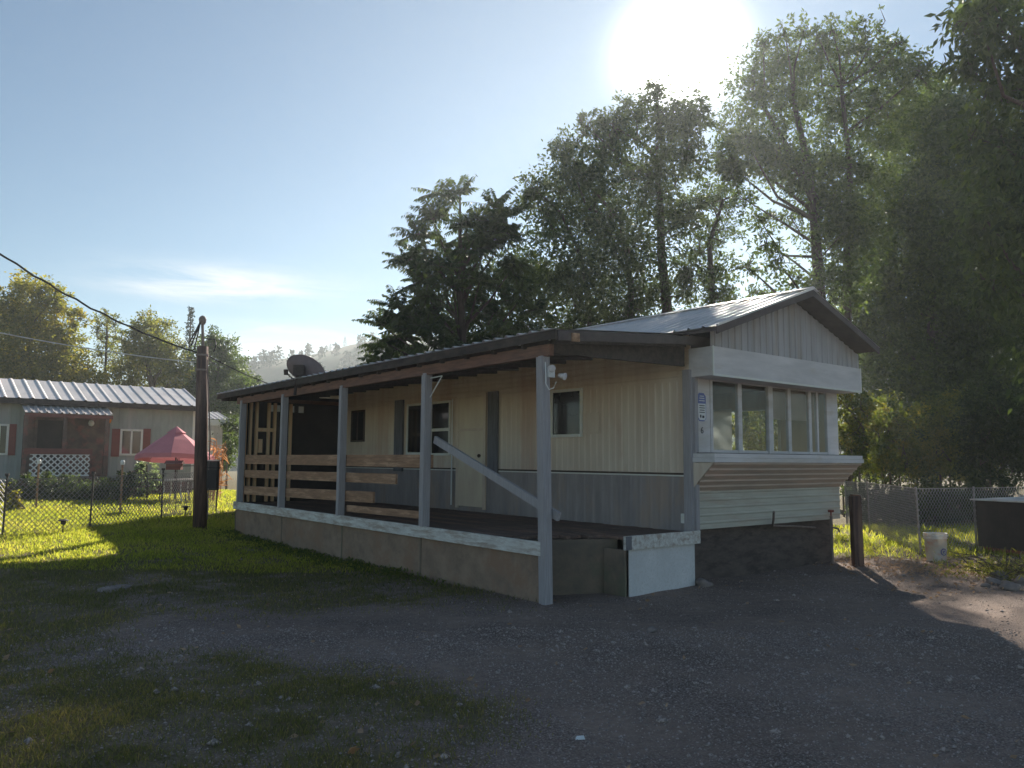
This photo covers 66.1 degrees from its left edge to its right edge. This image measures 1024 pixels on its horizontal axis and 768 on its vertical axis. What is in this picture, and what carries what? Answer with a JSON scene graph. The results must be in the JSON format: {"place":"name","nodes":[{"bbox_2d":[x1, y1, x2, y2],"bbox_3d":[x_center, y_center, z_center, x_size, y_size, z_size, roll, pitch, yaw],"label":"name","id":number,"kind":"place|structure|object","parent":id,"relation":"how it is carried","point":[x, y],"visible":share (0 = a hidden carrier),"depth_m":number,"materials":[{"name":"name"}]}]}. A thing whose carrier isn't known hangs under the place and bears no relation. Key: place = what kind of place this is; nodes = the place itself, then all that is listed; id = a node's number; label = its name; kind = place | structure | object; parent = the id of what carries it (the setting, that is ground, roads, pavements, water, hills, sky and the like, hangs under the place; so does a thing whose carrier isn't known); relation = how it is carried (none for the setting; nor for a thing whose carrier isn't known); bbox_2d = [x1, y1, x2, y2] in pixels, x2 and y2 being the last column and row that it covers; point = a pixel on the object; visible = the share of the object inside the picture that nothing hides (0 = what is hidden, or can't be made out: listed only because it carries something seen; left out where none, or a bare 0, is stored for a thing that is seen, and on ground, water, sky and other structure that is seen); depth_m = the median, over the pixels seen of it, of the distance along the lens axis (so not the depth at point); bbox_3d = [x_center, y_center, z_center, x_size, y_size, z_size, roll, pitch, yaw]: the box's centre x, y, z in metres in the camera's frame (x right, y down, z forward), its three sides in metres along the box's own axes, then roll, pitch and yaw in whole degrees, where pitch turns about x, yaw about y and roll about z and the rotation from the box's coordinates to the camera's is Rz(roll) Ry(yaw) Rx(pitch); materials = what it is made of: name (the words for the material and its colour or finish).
{"place":"outdoors","nodes":[
{"label":"outdoors","id":0,"kind":"place"},
{"bbox_2d":[0,557,563,767],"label":"patchy grass","id":1,"kind":"structure","parent":0,"point":[126,752],"depth_m":5.72,"materials":[{"name":"green plant"}]},
{"bbox_2d":[0,471,1023,767],"bbox_3d":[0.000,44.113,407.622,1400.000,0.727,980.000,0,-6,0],"label":"ground","id":2,"kind":"structure","parent":0,"point":[660,611],"depth_m":6.37,"materials":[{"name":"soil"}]},
{"bbox_2d":[0,478,25,510],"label":"shrub","id":3,"kind":"object","parent":2,"relation":"on","point":[10,506],"visible":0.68,"depth_m":19.29,"materials":[{"name":"green plant"}]},
{"bbox_2d":[35,459,40,507],"bbox_3d":[-12.084,2.597,20.032,0.100,1.350,0.095,0,-6,0],"label":"garden lamp","id":4,"kind":"object","parent":2,"relation":"on","point":[38,470],"visible":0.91,"depth_m":20.04,"materials":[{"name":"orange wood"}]},
{"bbox_2d":[0,264,114,384],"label":"locust tree","id":5,"kind":"object","parent":2,"relation":"on","point":[30,359],"visible":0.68,"depth_m":39.88,"materials":[{"name":"green plant"}]},
{"bbox_2d":[58,519,68,532],"bbox_3d":[-9.051,2.899,15.857,0.210,0.350,0.205,0,-6,0],"label":"path light","id":6,"kind":"object","parent":2,"relation":"on","point":[63,522],"visible":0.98,"depth_m":15.84,"materials":[{"name":"black metal"}]},
{"bbox_2d":[7,471,137,501],"bbox_3d":[-13.159,3.282,23.421,3.902,1.463,1.538,0,-6,0],"label":"shrub","id":7,"kind":"object","parent":2,"relation":"on","point":[69,481],"visible":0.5,"depth_m":23.18,"materials":[{"name":"green plant"}]},
{"bbox_2d":[0,378,195,494],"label":"neighbour home","id":8,"kind":"object","parent":2,"relation":"on","point":[84,429],"visible":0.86,"depth_m":27.56,"materials":[{"name":"beige metal"}]},
{"bbox_2d":[0,424,9,454],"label":"window","id":9,"kind":"structure","parent":8,"relation":"in","point":[4,428],"depth_m":26.08,"materials":[{"name":"white glass"}]},
{"bbox_2d":[31,417,67,478],"bbox_3d":[-15.773,2.202,26.861,0.997,2.083,0.038,5,-8,-39],"label":"door","id":10,"kind":"structure","parent":8,"relation":"in","point":[47,433],"depth_m":26.84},
{"bbox_2d":[119,429,142,455],"bbox_3d":[-13.808,2.117,28.522,0.764,0.952,0.060,5,-8,-39],"label":"window","id":11,"kind":"structure","parent":8,"relation":"in","point":[131,440],"depth_m":28.50,"materials":[{"name":"white glass"}]},
{"bbox_2d":[89,308,123,377],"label":"thin tree","id":12,"kind":"object","parent":2,"relation":"on","point":[103,336],"visible":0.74,"depth_m":44.36,"materials":[{"name":"green plant"}]},
{"bbox_2d":[0,468,217,534],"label":"chain link fence","id":13,"kind":"object","parent":2,"relation":"on","point":[93,473],"visible":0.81,"depth_m":17.09,"materials":[{"name":"metal"}]},
{"bbox_2d":[96,584,130,592],"bbox_3d":[-5.148,2.655,10.193,0.414,0.071,0.476,-4,-7,36],"label":"flat stone","id":14,"kind":"object","parent":2,"relation":"on","point":[111,588],"visible":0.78,"depth_m":10.11,"materials":[{"name":"grey stone"}]},
{"bbox_2d":[119,460,124,514],"bbox_3d":[-9.506,2.567,19.139,0.100,1.430,0.095,0,-6,0],"label":"garden lamp","id":15,"kind":"object","parent":2,"relation":"on","point":[122,462],"visible":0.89,"depth_m":19.15,"materials":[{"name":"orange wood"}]},
{"bbox_2d":[103,470,145,497],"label":"shrub","id":16,"kind":"object","parent":2,"relation":"on","point":[129,473],"visible":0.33,"depth_m":25.65,"materials":[{"name":"green plant"}]},
{"bbox_2d":[133,468,160,499],"bbox_3d":[-11.453,3.134,24.628,0.675,1.020,0.650,-2,-6,20],"label":"patio chair","id":17,"kind":"object","parent":2,"relation":"on","point":[145,482],"visible":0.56,"depth_m":24.69,"materials":[{"name":"metal"}]},
{"bbox_2d":[133,461,161,494],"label":"shrub","id":18,"kind":"object","parent":2,"relation":"on","point":[141,465],"visible":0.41,"depth_m":25.97,"materials":[{"name":"green plant"}]},
{"bbox_2d":[102,304,195,388],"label":"broadleaf tree","id":19,"kind":"object","parent":2,"relation":"on","point":[162,371],"visible":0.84,"depth_m":42.65,"materials":[{"name":"green plant"}]},
{"bbox_2d":[154,479,190,500],"bbox_3d":[-10.657,3.369,24.934,1.280,0.707,1.280,0,-6,0],"label":"patio table","id":20,"kind":"object","parent":2,"relation":"on","point":[171,485],"visible":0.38,"depth_m":24.63,"materials":[{"name":"grey metal"}]},
{"bbox_2d":[134,426,214,498],"bbox_3d":[-10.716,2.541,25.021,2.277,2.399,2.277,0,-6,0],"label":"patio umbrella","id":21,"kind":"object","parent":2,"relation":"on","point":[175,443],"visible":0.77,"depth_m":24.50,"materials":[{"name":"fabric"}]},
{"bbox_2d":[164,459,193,507],"bbox_3d":[-8.954,2.762,21.211,0.810,1.491,0.240,0,-6,0],"label":"bird feeder","id":22,"kind":"object","parent":2,"relation":"on","point":[177,465],"visible":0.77,"depth_m":21.18,"materials":[{"name":"red wood"}]},
{"bbox_2d":[183,307,196,383],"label":"conifer tree","id":23,"kind":"object","parent":2,"relation":"on","point":[189,332],"visible":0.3,"depth_m":52.62,"materials":[{"name":"green plant"}]},
{"bbox_2d":[188,315,220,528],"bbox_3d":[-6.984,0.982,17.786,0.768,5.122,0.303,0,-6,0],"label":"utility pole","id":24,"kind":"object","parent":2,"relation":"on","point":[206,474],"visible":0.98,"depth_m":17.67,"materials":[{"name":"brown wood"}]},
{"bbox_2d":[0,332,195,362],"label":"phone cable","id":25,"kind":"object","parent":24,"relation":"attached to","point":[93,349],"visible":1,"depth_m":16.18,"materials":[{"name":"black rubber"}]},
{"bbox_2d":[0,253,196,352],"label":"service cable","id":26,"kind":"object","parent":24,"relation":"attached to","point":[46,282],"visible":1,"depth_m":15.97,"materials":[{"name":"black rubber"}]},
{"bbox_2d":[209,356,266,382],"bbox_3d":[-5.910,-0.156,18.845,2.706,0.825,0.024,5,-8,-38],"label":"drop cable","id":27,"kind":"object","parent":24,"relation":"attached to","point":[236,370],"visible":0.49,"depth_m":18.40,"materials":[{"name":"black rubber"}]},
{"bbox_2d":[192,411,229,489],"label":"storage shed","id":28,"kind":"structure","parent":2,"relation":"on","point":[215,428],"depth_m":34.97,"materials":[{"name":"grey metal"}]},
{"bbox_2d":[208,431,213,454],"bbox_3d":[-13.496,3.375,34.587,0.650,2.654,0.015,5,-8,-39],"label":"shed door","id":29,"kind":"structure","parent":28,"relation":"in","point":[212,436],"depth_m":34.81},
{"bbox_2d":[165,324,262,471],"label":"broadleaf tree","id":30,"kind":"object","parent":2,"relation":"on","point":[219,375],"visible":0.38,"depth_m":45.69,"materials":[{"name":"green plant"}]},
{"bbox_2d":[207,438,231,500],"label":"corn stalks","id":31,"kind":"object","parent":2,"relation":"on","point":[222,459],"visible":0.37,"depth_m":25.84,"materials":[{"name":"orange plant"}]},
{"bbox_2d":[212,412,239,488],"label":"shrub","id":32,"kind":"object","parent":2,"relation":"on","point":[227,438],"visible":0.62,"depth_m":35.60,"materials":[{"name":"green plant"}]},
{"bbox_2d":[202,529,460,587],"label":"weeds","id":33,"kind":"object","parent":2,"relation":"on","point":[307,552],"visible":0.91,"depth_m":13.06,"materials":[{"name":"green plant"}]},
{"bbox_2d":[348,746,359,753],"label":"dry leaf","id":34,"kind":"object","parent":2,"relation":"on","point":[352,750],"visible":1,"depth_m":4.39,"materials":[{"name":"brown plant"}]},
{"bbox_2d":[351,174,562,364],"bbox_3d":[-1.638,-1.431,23.631,6.370,11.200,4.283,0,-6,0],"label":"ailanthus tree","id":35,"kind":"object","parent":2,"relation":"on","point":[492,228],"visible":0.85,"depth_m":23.32,"materials":[{"name":"green plant"}]},
{"bbox_2d":[216,328,700,604],"bbox_3d":[-2.108,1.392,14.363,2.740,3.554,11.660,5,-7,-39],"label":"covered porch","id":36,"kind":"object","parent":2,"relation":"on","point":[294,461],"visible":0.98,"depth_m":11.45,"materials":[{"name":"grey wood"}]},
{"bbox_2d":[284,354,324,394],"bbox_3d":[-3.952,-0.181,14.812,0.910,0.787,0.375,-3,-7,23],"label":"satellite dish","id":37,"kind":"object","parent":36,"relation":"attached to","point":[299,365],"visible":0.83,"depth_m":14.78,"materials":[{"name":"metal"}]},
{"bbox_2d":[545,362,566,389],"bbox_3d":[0.520,-0.093,9.366,0.290,0.336,0.150,5,-8,-39],"label":"security light","id":38,"kind":"object","parent":36,"relation":"attached to","point":[551,369],"visible":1,"depth_m":9.37,"materials":[{"name":"white plastic"}]},
{"bbox_2d":[398,236,575,349],"bbox_3d":[-1.192,-0.513,27.459,8.027,10.167,3.916,-1,-6,7],"label":"broadleaf tree","id":39,"kind":"object","parent":2,"relation":"on","point":[495,270],"visible":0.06,"depth_m":27.16,"materials":[{"name":"green plant"}]},
{"bbox_2d":[0,489,1023,573],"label":"lawn grass","id":40,"kind":"structure","parent":2,"relation":"on","point":[152,525],"depth_m":15.35,"materials":[{"name":"green plant"}]},
{"bbox_2d":[3,555,1023,767],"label":"fallen leaves","id":41,"kind":"object","parent":2,"relation":"on","point":[470,678],"visible":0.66,"depth_m":11.27,"materials":[{"name":"brown plant"}]},
{"bbox_2d":[575,735,584,739],"bbox_3d":[0.402,2.097,4.665,0.059,0.018,0.023,1,-6,-8],"label":"paper scrap","id":42,"kind":"object","parent":2,"relation":"on","point":[581,737],"visible":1,"depth_m":4.66,"materials":[{"name":"white paper"}]},
{"bbox_2d":[319,286,879,579],"bbox_3d":[-0.923,1.278,18.032,4.437,4.362,16.887,5,-7,-39],"label":"mobile home","id":43,"kind":"object","parent":2,"relation":"on","point":[637,444],"visible":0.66,"depth_m":12.43,"materials":[{"name":"beige metal"}]},
{"bbox_2d":[350,410,364,441],"bbox_3d":[-3.624,0.986,18.477,0.058,0.740,0.650,5,-7,-39],"label":"window","id":44,"kind":"structure","parent":43,"relation":"in","point":[357,416],"depth_m":18.47,"materials":[{"name":"black glass"}]},
{"bbox_2d":[406,403,420,454],"bbox_3d":[-2.040,0.944,16.511,0.058,1.070,0.650,5,-7,-39],"label":"window","id":45,"kind":"structure","parent":43,"relation":"in","point":[413,423],"depth_m":16.57,"materials":[{"name":"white glass"}]},
{"bbox_2d":[431,400,451,455],"bbox_3d":[-1.442,0.887,15.775,0.058,1.090,0.710,5,-7,-39],"label":"window","id":46,"kind":"structure","parent":43,"relation":"in","point":[441,410],"depth_m":15.76,"materials":[{"name":"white glass"}]},
{"bbox_2d":[455,392,486,509],"bbox_3d":[-0.797,1.263,14.895,0.083,2.170,0.940,5,-7,-39],"label":"door","id":47,"kind":"structure","parent":43,"relation":"in","point":[471,409],"depth_m":14.88,"materials":[{"name":"beige"}]},
{"bbox_2d":[550,388,582,437],"bbox_3d":[0.888,0.477,12.927,0.058,0.790,0.750,5,-7,-39],"label":"window","id":48,"kind":"structure","parent":43,"relation":"in","point":[566,405],"depth_m":12.92,"materials":[{"name":"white glass"}]},
{"bbox_2d":[698,393,705,420],"bbox_3d":[2.685,0.326,11.128,0.190,0.400,0.011,5,-8,-39],"label":"address sign","id":49,"kind":"object","parent":43,"relation":"attached to","point":[701,406],"visible":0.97,"depth_m":11.13,"materials":[{"name":"white plastic"}]},
{"bbox_2d":[732,409,780,450],"bbox_3d":[4.289,0.907,14.995,0.090,0.786,1.880,5,-7,-39],"label":"window frame","id":50,"kind":"structure","parent":43,"relation":"in","point":[779,421],"depth_m":14.26,"materials":[{"name":"white metal"}]},
{"bbox_2d":[709,380,829,454],"bbox_3d":[4.085,0.548,12.274,3.230,1.080,0.065,5,-7,-39],"label":"front window","id":51,"kind":"structure","parent":43,"relation":"in","point":[738,386],"depth_m":12.24,"materials":[{"name":"clear glass"}]},
{"bbox_2d":[486,74,731,329],"bbox_3d":[3.633,-3.802,31.177,9.862,17.487,7.426,0,-6,0],"label":"broadleaf tree","id":52,"kind":"object","parent":2,"relation":"on","point":[559,282],"visible":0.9,"depth_m":30.97,"materials":[{"name":"green plant"}]},
{"bbox_2d":[647,626,657,632],"bbox_3d":[1.372,2.414,7.700,0.100,0.088,0.172,-3,-7,23],"label":"rock","id":53,"kind":"object","parent":2,"relation":"on","point":[651,629],"visible":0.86,"depth_m":7.66,"materials":[{"name":"stone"}]},
{"bbox_2d":[695,578,712,586],"bbox_3d":[2.567,2.671,10.559,0.216,0.133,0.333,0,-6,3],"label":"rock","id":54,"kind":"object","parent":2,"relation":"on","point":[701,582],"visible":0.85,"depth_m":10.45,"materials":[{"name":"stone"}]},
{"bbox_2d":[673,157,756,307],"bbox_3d":[8.763,-2.308,33.722,3.617,15.033,4.029,0,-6,0],"label":"broadleaf tree","id":55,"kind":"object","parent":2,"relation":"on","point":[711,243],"visible":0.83,"depth_m":33.72,"materials":[{"name":"green plant"}]},
{"bbox_2d":[732,411,777,450],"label":"shrub","id":56,"kind":"object","parent":2,"relation":"on","point":[753,431],"visible":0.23,"depth_m":26.43,"materials":[{"name":"green plant"}]},
{"bbox_2d":[707,4,952,503],"bbox_3d":[13.341,-5.928,33.051,10.454,22.108,6.347,0,-6,0],"label":"poplar tree","id":57,"kind":"object","parent":2,"relation":"on","point":[849,222],"visible":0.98,"depth_m":32.89,"materials":[{"name":"green plant"}]},
{"bbox_2d":[849,495,863,566],"bbox_3d":[5.545,2.453,12.655,0.150,1.333,0.150,0,-6,0],"label":"wooden bollard","id":58,"kind":"object","parent":2,"relation":"on","point":[856,531],"visible":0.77,"depth_m":12.60,"materials":[{"name":"brown wood"}]},
{"bbox_2d":[839,422,888,493],"bbox_3d":[15.236,3.189,34.097,4.722,4.186,2.962,6,-8,-44],"label":"shrub","id":59,"kind":"object","parent":2,"relation":"on","point":[867,475],"visible":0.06,"depth_m":33.74,"materials":[{"name":"green plant"}]},
{"bbox_2d":[837,386,898,516],"bbox_3d":[10.928,2.019,25.386,2.653,4.692,2.439,2,-6,-15],"label":"shrub","id":60,"kind":"object","parent":2,"relation":"on","point":[853,444],"visible":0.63,"depth_m":25.10,"materials":[{"name":"green plant"}]},
{"bbox_2d":[839,478,909,523],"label":"shrub","id":61,"kind":"object","parent":2,"relation":"on","point":[885,497],"visible":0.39,"depth_m":22.30,"materials":[{"name":"green plant"}]},
{"bbox_2d":[844,387,939,490],"bbox_3d":[13.110,2.332,26.883,2.683,4.384,4.304,-4,-7,35],"label":"shrub","id":62,"kind":"object","parent":2,"relation":"on","point":[906,460],"visible":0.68,"depth_m":26.35,"materials":[{"name":"green plant"}]},
{"bbox_2d":[883,414,959,500],"bbox_3d":[17.261,3.098,32.787,3.922,4.090,3.879,0,-6,0],"label":"shrub","id":63,"kind":"object","parent":2,"relation":"on","point":[906,475],"visible":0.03,"depth_m":32.48,"materials":[{"name":"green plant"}]},
{"bbox_2d":[824,60,1023,490],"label":"broadleaf tree","id":64,"kind":"object","parent":2,"relation":"on","point":[928,333],"visible":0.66,"depth_m":36.51,"materials":[{"name":"green plant"}]},
{"bbox_2d":[889,474,975,523],"bbox_3d":[12.147,3.490,22.831,2.223,1.823,2.577,0,-6,0],"label":"shrub","id":65,"kind":"object","parent":2,"relation":"on","point":[924,483],"visible":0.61,"depth_m":22.47,"materials":[{"name":"green plant"}]},
{"bbox_2d":[844,480,1023,555],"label":"chain link fence","id":66,"kind":"object","parent":2,"relation":"on","point":[918,522],"visible":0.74,"depth_m":15.42,"materials":[{"name":"metal"}]},
{"bbox_2d":[923,532,947,561],"bbox_3d":[7.263,2.792,13.480,0.377,0.475,0.377,-2,-6,18],"label":"plastic bucket","id":67,"kind":"object","parent":2,"relation":"on","point":[936,542],"visible":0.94,"depth_m":13.35,"materials":[{"name":"white plastic"}]},
{"bbox_2d":[908,383,980,511],"bbox_3d":[15.296,2.360,27.977,4.295,4.546,2.866,5,-8,-41],"label":"shrub","id":68,"kind":"object","parent":2,"relation":"on","point":[939,443],"visible":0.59,"depth_m":27.20,"materials":[{"name":"green plant"}]},
{"bbox_2d":[910,548,1023,581],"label":"brush pile","id":69,"kind":"object","parent":2,"relation":"on","point":[988,567],"visible":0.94,"depth_m":11.27,"materials":[{"name":"brown plant"}]},
{"bbox_2d":[935,432,1010,490],"bbox_3d":[18.586,3.023,31.609,3.549,4.009,3.209,0,-6,0],"label":"shrub","id":70,"kind":"object","parent":2,"relation":"on","point":[962,479],"visible":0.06,"depth_m":31.36,"materials":[{"name":"green plant"}]},
{"bbox_2d":[925,0,1023,416],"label":"walnut tree","id":71,"kind":"object","parent":2,"relation":"on","point":[981,26],"visible":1,"depth_m":20.20,"materials":[{"name":"green plant"}]},
{"bbox_2d":[941,373,1023,494],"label":"shrub","id":72,"kind":"object","parent":2,"relation":"on","point":[988,451],"visible":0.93,"depth_m":24.46,"materials":[{"name":"green plant"}]},
{"bbox_2d":[946,468,1023,520],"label":"shrub","id":73,"kind":"object","parent":2,"relation":"on","point":[1004,481],"visible":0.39,"depth_m":23.27,"materials":[{"name":"green plant"}]},
{"bbox_2d":[980,583,991,586],"bbox_3d":[6.282,2.677,10.439,0.140,0.073,0.106,0,-6,-3],"label":"rock","id":74,"kind":"object","parent":2,"relation":"on","point":[985,585],"visible":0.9,"depth_m":10.41,"materials":[{"name":"stone"}]},
{"bbox_2d":[984,577,1000,584],"bbox_3d":[6.515,2.687,10.643,0.166,0.144,0.230,2,-6,-21],"label":"rock","id":75,"kind":"object","parent":2,"relation":"on","point":[989,580],"visible":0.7,"depth_m":10.61,"materials":[{"name":"stone"}]},
{"bbox_2d":[970,495,1023,554],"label":"box cart","id":76,"kind":"object","parent":2,"relation":"on","point":[1000,523],"visible":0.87,"depth_m":14.39,"materials":[{"name":"black metal"}]},
{"bbox_2d":[990,570,1008,579],"bbox_3d":[6.966,2.761,11.261,0.275,0.202,0.282,1,-6,-8],"label":"rock","id":77,"kind":"object","parent":2,"relation":"on","point":[1004,572],"visible":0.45,"depth_m":11.17,"materials":[{"name":"stone"}]},
{"bbox_2d":[998,580,1021,590],"bbox_3d":[6.478,2.646,10.256,0.282,0.162,0.284,2,-6,-15],"label":"rock","id":78,"kind":"object","parent":2,"relation":"on","point":[1008,585],"visible":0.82,"depth_m":10.16,"materials":[{"name":"stone"}]},
{"bbox_2d":[1013,575,1023,585],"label":"rock","id":79,"kind":"object","parent":2,"relation":"on","point":[1020,581],"visible":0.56,"depth_m":10.67,"materials":[{"name":"stone"}]},
{"bbox_2d":[0,0,1023,384],"label":"sky","id":80,"kind":"structure","parent":0,"point":[252,166],"materials":[{"name":"blue"}]},
{"bbox_2d":[229,334,1021,473],"bbox_3d":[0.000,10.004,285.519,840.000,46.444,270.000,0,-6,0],"label":"hillside","id":81,"kind":"structure","parent":0,"point":[272,373],"depth_m":220.61,"materials":[{"name":"green plant"}]},
{"bbox_2d":[108,332,437,448],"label":"distant wood","id":82,"kind":"object","parent":81,"relation":"on","point":[269,358],"visible":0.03,"depth_m":228.74,"materials":[{"name":"green plant"}]}
]}

